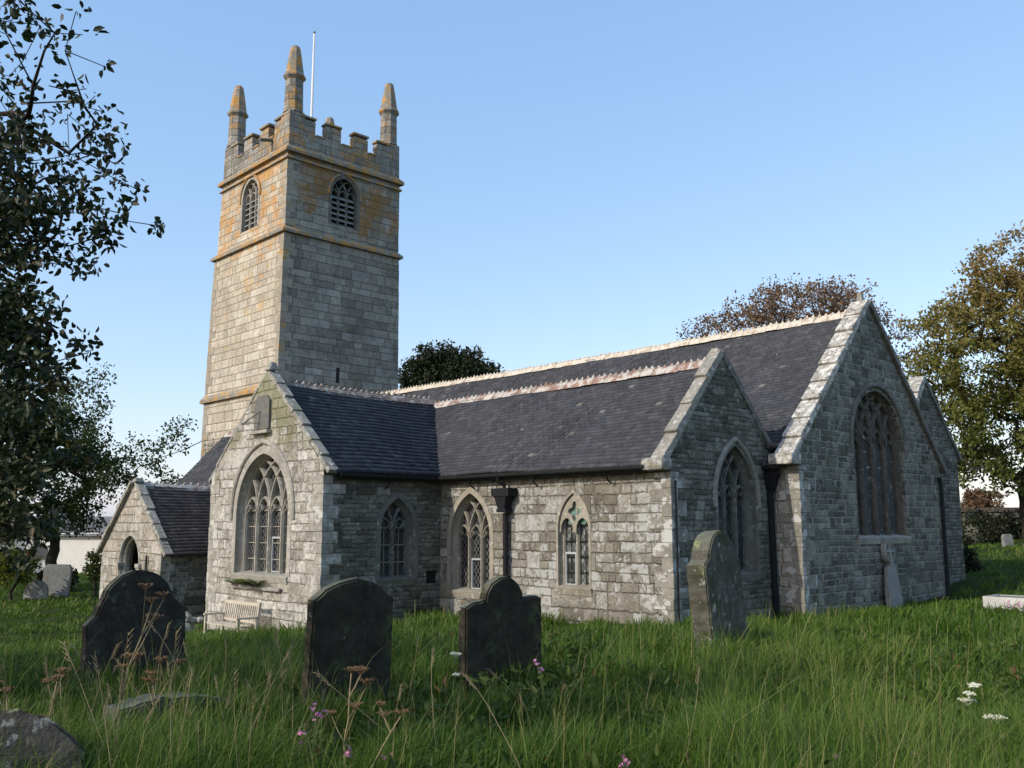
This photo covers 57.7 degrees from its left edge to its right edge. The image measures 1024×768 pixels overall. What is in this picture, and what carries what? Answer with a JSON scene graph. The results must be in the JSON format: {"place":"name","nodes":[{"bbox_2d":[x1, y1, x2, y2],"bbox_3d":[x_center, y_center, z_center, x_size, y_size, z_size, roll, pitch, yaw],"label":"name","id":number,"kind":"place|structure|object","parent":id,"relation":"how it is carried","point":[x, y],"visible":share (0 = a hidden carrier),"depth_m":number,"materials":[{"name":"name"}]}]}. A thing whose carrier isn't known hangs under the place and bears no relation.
{"place":"outdoors","nodes":[
{"label":"outdoors","id":0,"kind":"place"},
{"bbox_2d":[185,612,203,633],"bbox_3d":[-9.733,7.042,27.560,0.811,0.615,1.317,8,-12,-43],"label":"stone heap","id":1,"kind":"object","parent":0,"point":[190,620],"visible":0.45,"depth_m":27.20,"materials":[{"name":"stone"}]},
{"bbox_2d":[0,538,1023,767],"bbox_3d":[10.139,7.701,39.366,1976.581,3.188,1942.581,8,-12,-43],"label":"ground","id":2,"kind":"structure","parent":0,"point":[967,583],"depth_m":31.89,"materials":[{"name":"green plant"}]},
{"bbox_2d":[0,665,7,707],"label":"straw stalk","id":3,"kind":"object","parent":2,"relation":"on","point":[4,686],"visible":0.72,"depth_m":5.85,"materials":[{"name":"beige plant"}]},
{"bbox_2d":[0,680,14,710],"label":"dried hogweed","id":4,"kind":"object","parent":2,"relation":"on","point":[9,688],"visible":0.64,"depth_m":5.89,"materials":[{"name":"brown plant"}]},
{"bbox_2d":[0,544,41,599],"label":"shrub","id":5,"kind":"object","parent":2,"relation":"on","point":[24,576],"visible":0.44,"depth_m":39.78,"materials":[{"name":"green plant"}]},
{"bbox_2d":[23,580,48,599],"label":"headstone","id":6,"kind":"object","parent":2,"relation":"on","point":[36,589],"visible":0.53,"depth_m":41.00,"materials":[{"name":"grey stone"}]},
{"bbox_2d":[0,708,86,767],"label":"headstone","id":7,"kind":"object","parent":2,"relation":"on","point":[46,731],"visible":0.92,"depth_m":5.81,"materials":[{"name":"stone"}]},
{"bbox_2d":[42,661,56,722],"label":"straw stalk","id":8,"kind":"object","parent":2,"relation":"on","point":[47,681],"visible":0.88,"depth_m":7.21,"materials":[{"name":"beige plant"}]},
{"bbox_2d":[44,654,54,720],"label":"straw stalk","id":9,"kind":"object","parent":2,"relation":"on","point":[48,681],"visible":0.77,"depth_m":7.88,"materials":[{"name":"beige plant"}]},
{"bbox_2d":[40,667,71,717],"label":"dried hogweed","id":10,"kind":"object","parent":2,"relation":"on","point":[56,680],"visible":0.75,"depth_m":6.26,"materials":[{"name":"brown plant"}]},
{"bbox_2d":[0,516,112,572],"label":"cottage","id":11,"kind":"structure","parent":2,"relation":"on","point":[73,551],"depth_m":63.64,"materials":[{"name":"paint"}]},
{"bbox_2d":[36,545,49,560],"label":"window","id":12,"kind":"structure","parent":11,"relation":"in","point":[41,552],"depth_m":63.75,"materials":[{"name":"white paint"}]},
{"bbox_2d":[34,568,79,591],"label":"shrub","id":13,"kind":"object","parent":2,"relation":"on","point":[74,580],"visible":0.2,"depth_m":45.44,"materials":[{"name":"green plant"}]},
{"bbox_2d":[43,564,72,596],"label":"headstone","id":14,"kind":"object","parent":2,"relation":"on","point":[57,578],"visible":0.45,"depth_m":42.08,"materials":[{"name":"grey stone"}]},
{"bbox_2d":[58,640,105,754],"bbox_3d":[-2.840,2.298,6.268,0.069,1.234,0.140,-12,-12,-44],"label":"straw stalk","id":15,"kind":"object","parent":2,"relation":"on","point":[79,681],"visible":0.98,"depth_m":6.31,"materials":[{"name":"beige plant"}]},
{"bbox_2d":[0,0,165,580],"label":"tree","id":16,"kind":"object","parent":2,"relation":"on","point":[22,473],"visible":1,"depth_m":6.20,"materials":[{"name":"green plant"}]},
{"bbox_2d":[68,643,108,704],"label":"straw stalk","id":17,"kind":"object","parent":2,"relation":"on","point":[87,665],"visible":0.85,"depth_m":8.25,"materials":[{"name":"beige plant"}]},
{"bbox_2d":[81,548,101,596],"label":"shrub","id":18,"kind":"object","parent":2,"relation":"on","point":[92,567],"visible":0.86,"depth_m":41.80,"materials":[{"name":"green plant"}]},
{"bbox_2d":[0,361,197,564],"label":"tree","id":19,"kind":"object","parent":2,"relation":"on","point":[71,502],"visible":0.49,"depth_m":45.16,"materials":[{"name":"green plant"}]},
{"bbox_2d":[91,651,110,767],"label":"straw stalk","id":20,"kind":"object","parent":2,"relation":"on","point":[102,702],"visible":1,"depth_m":5.80,"materials":[{"name":"beige plant"}]},
{"bbox_2d":[85,642,120,732],"bbox_3d":[-3.254,2.569,7.313,0.131,1.157,0.066,13,2,17],"label":"straw stalk","id":21,"kind":"object","parent":2,"relation":"on","point":[104,671],"visible":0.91,"depth_m":7.30,"materials":[{"name":"beige plant"}]},
{"bbox_2d":[105,682,114,748],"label":"straw stalk","id":22,"kind":"object","parent":2,"relation":"on","point":[112,707],"visible":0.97,"depth_m":6.22,"materials":[{"name":"beige plant"}]},
{"bbox_2d":[115,628,133,764],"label":"straw stalk","id":23,"kind":"object","parent":2,"relation":"on","point":[121,680],"visible":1,"depth_m":6.00,"materials":[{"name":"beige plant"}]},
{"bbox_2d":[79,570,185,688],"bbox_3d":[-4.680,3.216,11.529,0.160,1.785,1.291,-12,-14,42],"label":"headstone","id":24,"kind":"object","parent":2,"relation":"on","point":[117,613],"visible":0.45,"depth_m":11.48,"materials":[{"name":"stone"}]},
{"bbox_2d":[114,658,155,719],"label":"straw stalk","id":25,"kind":"object","parent":2,"relation":"on","point":[132,684],"visible":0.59,"depth_m":7.98,"materials":[{"name":"beige plant"}]},
{"bbox_2d":[104,582,169,754],"bbox_3d":[-2.633,2.168,6.589,0.378,1.513,0.426,8,-12,-43],"label":"dried hogweed","id":26,"kind":"object","parent":2,"relation":"on","point":[135,653],"visible":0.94,"depth_m":6.60,"materials":[{"name":"brown plant"}]},
{"bbox_2d":[135,656,186,743],"bbox_3d":[-2.643,2.498,6.870,0.396,0.986,0.285,-6,-10,33],"label":"dried hogweed","id":27,"kind":"object","parent":2,"relation":"on","point":[150,678],"visible":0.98,"depth_m":6.88,"materials":[{"name":"brown plant"}]},
{"bbox_2d":[153,621,171,710],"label":"straw stalk","id":28,"kind":"object","parent":2,"relation":"on","point":[160,654],"visible":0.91,"depth_m":8.45,"materials":[{"name":"beige plant"}]},
{"bbox_2d":[96,692,233,732],"bbox_3d":[-3.116,3.058,8.434,0.300,0.469,1.233,-8,-16,42],"label":"fallen headstone","id":29,"kind":"object","parent":2,"relation":"on","point":[145,700],"visible":0.23,"depth_m":8.27,"materials":[{"name":"grey stone"}]},
{"bbox_2d":[144,618,189,692],"bbox_3d":[-3.201,2.793,8.857,0.143,1.266,0.071,-22,-5,-14],"label":"straw stalk","id":30,"kind":"object","parent":2,"relation":"on","point":[165,644],"visible":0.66,"depth_m":8.89,"materials":[{"name":"beige plant"}]},
{"bbox_2d":[166,660,175,718],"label":"straw stalk","id":31,"kind":"object","parent":2,"relation":"on","point":[169,679],"visible":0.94,"depth_m":7.25,"materials":[{"name":"beige plant"}]},
{"bbox_2d":[160,473,182,483],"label":"tree","id":32,"kind":"object","parent":2,"relation":"on","point":[169,481],"visible":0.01,"depth_m":93.89,"materials":[{"name":"green plant"}]},
{"bbox_2d":[170,626,181,764],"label":"straw stalk","id":33,"kind":"object","parent":2,"relation":"on","point":[176,638],"visible":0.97,"depth_m":6.03,"materials":[{"name":"beige plant"}]},
{"bbox_2d":[176,668,192,760],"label":"straw stalk","id":34,"kind":"object","parent":2,"relation":"on","point":[186,704],"visible":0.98,"depth_m":6.37,"materials":[{"name":"beige plant"}]},
{"bbox_2d":[182,639,209,705],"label":"straw stalk","id":35,"kind":"object","parent":2,"relation":"on","point":[183,643],"visible":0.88,"depth_m":8.37,"materials":[{"name":"beige plant"}]},
{"bbox_2d":[196,719,198,754],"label":"straw stalk","id":36,"kind":"object","parent":2,"relation":"on","point":[198,735],"visible":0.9,"depth_m":6.21,"materials":[{"name":"plant"}]},
{"bbox_2d":[203,599,261,632],"bbox_3d":[-7.876,6.628,26.129,0.739,1.030,2.016,8,-12,-43],"label":"bench","id":37,"kind":"object","parent":2,"relation":"on","point":[240,619],"visible":0.95,"depth_m":26.26,"materials":[{"name":"grey wood"}]},
{"bbox_2d":[233,669,238,767],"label":"straw stalk","id":38,"kind":"object","parent":2,"relation":"on","point":[234,705],"visible":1,"depth_m":5.86,"materials":[{"name":"beige plant"}]},
{"bbox_2d":[248,692,254,767],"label":"straw stalk","id":39,"kind":"object","parent":2,"relation":"on","point":[251,722],"visible":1,"depth_m":6.20,"materials":[{"name":"beige plant"}]},
{"bbox_2d":[257,670,270,759],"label":"straw stalk","id":40,"kind":"object","parent":2,"relation":"on","point":[267,703],"visible":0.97,"depth_m":6.89,"materials":[{"name":"beige plant"}]},
{"bbox_2d":[247,642,293,738],"bbox_3d":[-1.842,2.440,6.726,0.068,1.199,0.136,17,-12,28],"label":"straw stalk","id":41,"kind":"object","parent":2,"relation":"on","point":[272,683],"visible":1,"depth_m":6.77,"materials":[{"name":"beige plant"}]},
{"bbox_2d":[273,627,282,726],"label":"straw stalk","id":42,"kind":"object","parent":2,"relation":"on","point":[281,672],"visible":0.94,"depth_m":7.80,"materials":[{"name":"beige plant"}]},
{"bbox_2d":[288,655,292,732],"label":"straw stalk","id":43,"kind":"object","parent":2,"relation":"on","point":[289,660],"visible":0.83,"depth_m":7.48,"materials":[{"name":"beige plant"}]},
{"bbox_2d":[298,702,327,767],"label":"campion","id":44,"kind":"object","parent":2,"relation":"on","point":[317,714],"visible":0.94,"depth_m":6.74,"materials":[{"name":"pink plant"}]},
{"bbox_2d":[299,578,392,716],"bbox_3d":[-1.671,2.850,9.494,0.140,1.710,1.047,-6,-11,44],"label":"headstone","id":45,"kind":"object","parent":2,"relation":"on","point":[350,619],"visible":0.53,"depth_m":9.44,"materials":[{"name":"grey stone"}]},
{"bbox_2d":[325,665,375,767],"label":"dried hogweed","id":46,"kind":"object","parent":2,"relation":"on","point":[360,670],"visible":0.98,"depth_m":6.48,"materials":[{"name":"brown plant"}]},
{"bbox_2d":[313,671,398,742],"bbox_3d":[-1.064,2.626,7.198,1.241,0.070,0.140,43,-8,-3],"label":"straw stalk","id":47,"kind":"object","parent":2,"relation":"on","point":[341,694],"visible":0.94,"depth_m":7.18,"materials":[{"name":"beige plant"}]},
{"bbox_2d":[343,744,391,765],"bbox_3d":[-0.981,2.651,6.318,0.350,0.393,0.065,0,-9,2],"label":"campion","id":48,"kind":"object","parent":2,"relation":"on","point":[349,751],"visible":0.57,"depth_m":6.34,"materials":[{"name":"pink plant"}]},
{"bbox_2d":[371,700,408,766],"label":"dried hogweed","id":49,"kind":"object","parent":2,"relation":"on","point":[390,712],"visible":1,"depth_m":6.18,"materials":[{"name":"brown plant"}]},
{"bbox_2d":[392,684,402,757],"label":"straw stalk","id":50,"kind":"object","parent":2,"relation":"on","point":[395,715],"visible":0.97,"depth_m":6.36,"materials":[{"name":"beige plant"}]},
{"bbox_2d":[406,634,419,705],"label":"straw stalk","id":51,"kind":"object","parent":2,"relation":"on","point":[414,664],"visible":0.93,"depth_m":9.09,"materials":[{"name":"beige plant"}]},
{"bbox_2d":[413,606,445,617],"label":"weeds","id":52,"kind":"object","parent":2,"relation":"on","point":[423,610],"visible":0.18,"depth_m":26.19,"materials":[{"name":"green plant"}]},
{"bbox_2d":[431,646,436,754],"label":"straw stalk","id":53,"kind":"object","parent":2,"relation":"on","point":[432,659],"visible":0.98,"depth_m":6.65,"materials":[{"name":"beige plant"}]},
{"bbox_2d":[398,338,505,389],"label":"tree","id":54,"kind":"object","parent":2,"relation":"on","point":[429,365],"visible":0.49,"depth_m":73.38,"materials":[{"name":"green plant"}]},
{"bbox_2d":[450,652,461,698],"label":"white hogweed","id":55,"kind":"object","parent":2,"relation":"on","point":[454,655],"visible":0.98,"depth_m":9.48,"materials":[{"name":"white plant"}]},
{"bbox_2d":[463,673,519,766],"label":"straw stalk","id":56,"kind":"object","parent":2,"relation":"on","point":[491,712],"visible":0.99,"depth_m":6.29,"materials":[{"name":"plant"}]},
{"bbox_2d":[458,576,541,696],"bbox_3d":[-0.129,3.096,10.903,1.131,1.646,0.160,6,-10,-37],"label":"headstone","id":57,"kind":"object","parent":2,"relation":"on","point":[498,615],"visible":0.56,"depth_m":10.83,"materials":[{"name":"grey stone"}]},
{"bbox_2d":[454,748,547,767],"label":"fern","id":58,"kind":"object","parent":2,"relation":"on","point":[467,764],"visible":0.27,"depth_m":6.39,"materials":[{"name":"green plant"}]},
{"bbox_2d":[0,621,1023,767],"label":"weeds","id":59,"kind":"object","parent":2,"relation":"on","point":[500,679],"visible":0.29,"depth_m":9.63,"materials":[{"name":"green plant"}]},
{"bbox_2d":[487,669,550,735],"bbox_3d":[0.084,2.820,8.143,0.052,0.926,0.105,-43,11,-35],"label":"straw stalk","id":60,"kind":"object","parent":2,"relation":"on","point":[509,688],"visible":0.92,"depth_m":8.10,"materials":[{"name":"beige plant"}]},
{"bbox_2d":[518,694,535,749],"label":"straw stalk","id":61,"kind":"object","parent":2,"relation":"on","point":[527,714],"visible":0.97,"depth_m":6.52,"materials":[{"name":"beige plant"}]},
{"bbox_2d":[96,45,965,630],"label":"church","id":62,"kind":"structure","parent":2,"relation":"on","point":[812,461],"depth_m":26.98,"materials":[{"name":"stone"}]},
{"bbox_2d":[114,534,141,575],"bbox_3d":[-12.928,6.906,33.934,2.320,3.700,2.500,8,-12,-43],"label":"doorway","id":63,"kind":"structure","parent":62,"relation":"in","point":[123,563],"depth_m":33.87,"materials":[{"name":"stone"}]},
{"bbox_2d":[139,441,201,460],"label":"cable","id":64,"kind":"object","parent":62,"relation":"attached to","point":[175,452],"visible":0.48,"depth_m":52.87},
{"bbox_2d":[222,578,251,584],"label":"fern","id":65,"kind":"object","parent":62,"relation":"on","point":[241,583],"visible":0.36,"depth_m":26.80,"materials":[{"name":"green plant"}]},
{"bbox_2d":[233,579,265,586],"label":"fern","id":66,"kind":"object","parent":62,"relation":"on","point":[249,582],"visible":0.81,"depth_m":26.30,"materials":[{"name":"green plant"}]},
{"bbox_2d":[239,174,260,232],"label":"window","id":67,"kind":"structure","parent":62,"relation":"in","point":[249,200],"depth_m":47.86,"materials":[{"name":"stone"}]},
{"bbox_2d":[242,395,270,434],"bbox_3d":[-7.513,0.882,27.182,0.535,1.130,1.050,8,-12,-43],"label":"sundial","id":68,"kind":"object","parent":62,"relation":"attached to","point":[262,414],"visible":1,"depth_m":27.23,"materials":[{"name":"stone"}]},
{"bbox_2d":[229,439,294,583],"bbox_3d":[-7.094,3.652,27.003,0.545,4.080,3.710,8,-12,-43],"label":"window","id":69,"kind":"structure","parent":62,"relation":"in","point":[262,514],"depth_m":27.37,"materials":[{"name":"stone"}]},
{"bbox_2d":[310,31,315,116],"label":"flagpole","id":70,"kind":"object","parent":62,"relation":"on","point":[312,88],"visible":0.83,"depth_m":50.85,"materials":[{"name":"white paint"}]},
{"bbox_2d":[336,367,338,382],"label":"slit window","id":71,"kind":"structure","parent":62,"relation":"in","point":[337,369],"depth_m":45.63,"materials":[{"name":"black glass"}]},
{"bbox_2d":[327,174,361,230],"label":"window","id":72,"kind":"structure","parent":62,"relation":"in","point":[345,198],"depth_m":47.41,"materials":[{"name":"stone"}]},
{"bbox_2d":[375,491,417,585],"bbox_3d":[-3.328,4.338,26.212,1.460,2.604,0.460,8,-12,-43],"label":"window","id":73,"kind":"structure","parent":62,"relation":"in","point":[396,559],"depth_m":26.36,"materials":[{"name":"stone"}]},
{"bbox_2d":[446,487,492,598],"bbox_3d":[-1.075,4.472,26.324,0.460,3.092,1.980,8,-12,-43],"label":"window","id":74,"kind":"structure","parent":62,"relation":"in","point":[470,526],"depth_m":26.56,"materials":[{"name":"stone"}]},
{"bbox_2d":[554,490,592,595],"bbox_3d":[1.622,3.986,23.465,0.360,2.610,1.240,8,-12,-43],"label":"window","id":75,"kind":"structure","parent":62,"relation":"in","point":[573,525],"depth_m":23.56,"materials":[{"name":"stone"}]},
{"bbox_2d":[713,437,761,581],"bbox_3d":[5.499,3.115,23.282,2.070,3.576,0.465,8,-12,-43],"label":"window","id":76,"kind":"structure","parent":62,"relation":"in","point":[736,486],"depth_m":23.63,"materials":[{"name":"stone"}]},
{"bbox_2d":[850,383,911,544],"bbox_3d":[10.631,2.296,27.199,3.590,4.679,0.425,8,-12,-43],"label":"window","id":77,"kind":"structure","parent":62,"relation":"in","point":[874,442],"depth_m":27.47,"materials":[{"name":"grey stone"}]},
{"bbox_2d":[533,658,544,702],"bbox_3d":[0.266,2.968,9.085,0.174,0.574,0.127,8,-12,-43],"label":"campion","id":78,"kind":"object","parent":2,"relation":"on","point":[537,663],"visible":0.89,"depth_m":9.09,"materials":[{"name":"pink plant"}]},
{"bbox_2d":[618,753,630,767],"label":"campion","id":79,"kind":"object","parent":2,"relation":"on","point":[625,759],"visible":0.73,"depth_m":6.06,"materials":[{"name":"pink plant"}]},
{"bbox_2d":[686,666,699,753],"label":"straw stalk","id":80,"kind":"object","parent":2,"relation":"on","point":[696,701],"visible":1,"depth_m":6.38,"materials":[{"name":"plant"}]},
{"bbox_2d":[686,530,748,654],"bbox_3d":[3.007,3.173,13.591,0.300,2.038,1.235,-11,-11,36],"label":"headstone","id":81,"kind":"object","parent":2,"relation":"on","point":[713,570],"visible":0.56,"depth_m":13.37,"materials":[{"name":"grey stone"}]},
{"bbox_2d":[676,272,929,379],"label":"tree","id":82,"kind":"object","parent":2,"relation":"on","point":[834,305],"visible":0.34,"depth_m":60.72,"materials":[{"name":"brown plant"}]},
{"bbox_2d":[881,539,902,607],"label":"cross slab","id":83,"kind":"structure","parent":2,"relation":"on","point":[893,592],"depth_m":26.37,"materials":[{"name":"stone"}]},
{"bbox_2d":[897,220,1023,539],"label":"tree","id":84,"kind":"object","parent":2,"relation":"on","point":[975,407],"visible":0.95,"depth_m":49.10,"materials":[{"name":"green plant"}]},
{"bbox_2d":[958,682,981,712],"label":"white hogweed","id":85,"kind":"object","parent":2,"relation":"on","point":[973,685],"visible":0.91,"depth_m":8.07,"materials":[{"name":"white plant"}]},
{"bbox_2d":[963,541,985,572],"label":"shrub","id":86,"kind":"object","parent":2,"relation":"on","point":[972,563],"visible":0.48,"depth_m":35.77,"materials":[{"name":"green plant"}]},
{"bbox_2d":[960,486,1005,506],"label":"shrub","id":87,"kind":"object","parent":2,"relation":"on","point":[976,497],"visible":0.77,"depth_m":61.55,"materials":[{"name":"brown plant"}]},
{"bbox_2d":[961,507,1020,542],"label":"boundary wall","id":88,"kind":"structure","parent":2,"relation":"on","point":[988,509],"depth_m":58.03,"materials":[{"name":"grey stone"}]},
{"bbox_2d":[961,507,1021,545],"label":"hedge","id":89,"kind":"object","parent":2,"relation":"on","point":[1003,521],"visible":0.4,"depth_m":51.33,"materials":[{"name":"green plant"}]},
{"bbox_2d":[984,713,1007,740],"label":"white hogweed","id":90,"kind":"object","parent":2,"relation":"on","point":[990,716],"visible":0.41,"depth_m":7.26,"materials":[{"name":"white plant"}]},
{"bbox_2d":[983,594,1023,610],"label":"grave","id":91,"kind":"object","parent":2,"relation":"on","point":[999,599],"visible":0.57,"depth_m":23.22,"materials":[{"name":"stone"}]},
{"bbox_2d":[1001,534,1013,546],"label":"headstone","id":92,"kind":"object","parent":2,"relation":"on","point":[1006,539],"visible":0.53,"depth_m":46.32,"materials":[{"name":"grey stone"}]},
{"bbox_2d":[996,601,1023,614],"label":"flower bunch","id":93,"kind":"object","parent":2,"relation":"on","point":[1017,604],"visible":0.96,"depth_m":21.48,"materials":[{"name":"pink plant"}]},
{"bbox_2d":[0,0,1023,516],"label":"sky","id":94,"kind":"structure","parent":0,"point":[581,178],"materials":[{"name":"blue"}]}
]}

